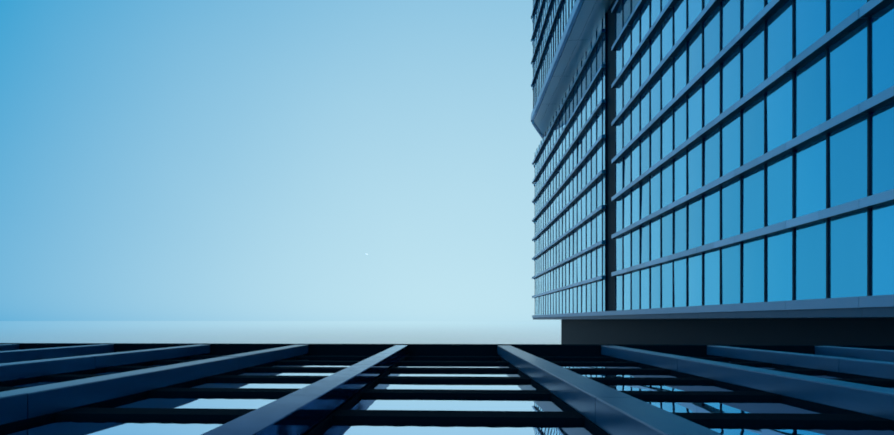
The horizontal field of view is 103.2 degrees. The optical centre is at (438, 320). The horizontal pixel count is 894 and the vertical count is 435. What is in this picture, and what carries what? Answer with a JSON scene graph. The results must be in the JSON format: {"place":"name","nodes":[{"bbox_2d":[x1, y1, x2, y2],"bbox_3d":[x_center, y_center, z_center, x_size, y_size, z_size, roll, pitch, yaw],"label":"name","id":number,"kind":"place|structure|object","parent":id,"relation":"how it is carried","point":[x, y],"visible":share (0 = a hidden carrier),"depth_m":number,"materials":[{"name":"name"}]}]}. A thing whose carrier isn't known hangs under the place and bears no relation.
{"place":"outdoors","nodes":[
{"label":"outdoors","id":0,"kind":"place"},
{"bbox_2d":[0,321,560,343],"bbox_3d":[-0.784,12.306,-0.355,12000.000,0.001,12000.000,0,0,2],"label":"ground","id":1,"kind":"structure","parent":0,"point":[386,332],"depth_m":353.23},
{"bbox_2d":[561,317,893,344],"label":"base wall","id":2,"kind":"structure","parent":1,"relation":"on","point":[801,331],"depth_m":22.00,"materials":[{"name":"black"}]},
{"bbox_2d":[532,295,893,319],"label":"ledge","id":3,"kind":"object","parent":2,"relation":"on","point":[873,306],"visible":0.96,"depth_m":17.18,"materials":[{"name":"grey metal"}]},
{"bbox_2d":[0,0,560,320],"label":"sky","id":4,"kind":"structure","parent":0,"point":[161,160],"materials":[{"name":"blue"}]},
{"bbox_2d":[531,0,583,137],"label":"horizontal ledges","id":5,"kind":"object","parent":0,"point":[568,27],"visible":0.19,"depth_m":46.43,"materials":[{"name":"grey metal"}]},
{"bbox_2d":[606,13,606,310],"bbox_3d":[17.809,-15.983,35.006,1.600,30.780,2.205,0,0,2],"label":"tower recess","id":6,"kind":"object","parent":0,"point":[606,161],"depth_m":36.13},
{"bbox_2d":[535,0,893,319],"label":"window glass","id":7,"kind":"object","parent":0,"point":[847,168],"depth_m":20.14,"materials":[{"name":"blue glass"}]},
{"bbox_2d":[534,0,612,135],"bbox_3d":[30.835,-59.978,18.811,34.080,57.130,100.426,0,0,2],"label":"balcony soffit","id":8,"kind":"object","parent":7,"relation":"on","point":[599,10],"visible":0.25,"depth_m":42.16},
{"bbox_2d":[533,0,574,107],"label":"window mullions","id":9,"kind":"object","parent":8,"relation":"on","point":[548,41],"visible":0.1,"depth_m":47.77,"materials":[{"name":"metal"}]},
{"bbox_2d":[533,0,575,102],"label":"window glass","id":10,"kind":"object","parent":8,"relation":"on","point":[550,41],"visible":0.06,"depth_m":47.56,"materials":[{"name":"blue glass"}]},
{"bbox_2d":[545,0,870,314],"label":"window mullions","id":11,"kind":"object","parent":7,"relation":"attached to","point":[827,152],"visible":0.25,"depth_m":22.15,"materials":[{"name":"metal"}]},
{"bbox_2d":[532,0,893,297],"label":"horizontal ledges","id":12,"kind":"object","parent":7,"relation":"attached to","point":[857,18],"visible":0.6,"depth_m":21.98,"materials":[{"name":"grey metal"}]},
{"bbox_3d":[-3.993,6.456,-0.768,29.600,11.700,13.360,0,0,2],"label":"podium building","id":13,"kind":"object","parent":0,"visible":0},
{"bbox_2d":[0,343,893,434],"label":"facade beams","id":14,"kind":"structure","parent":13,"relation":"on","point":[593,403],"depth_m":2.70,"materials":[{"name":"metal"}]},
{"bbox_2d":[0,355,893,434],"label":"roof glass panes","id":15,"kind":"object","parent":13,"relation":"on","point":[87,426],"visible":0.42,"depth_m":2.31,"materials":[{"name":"blue glass"}]}
]}

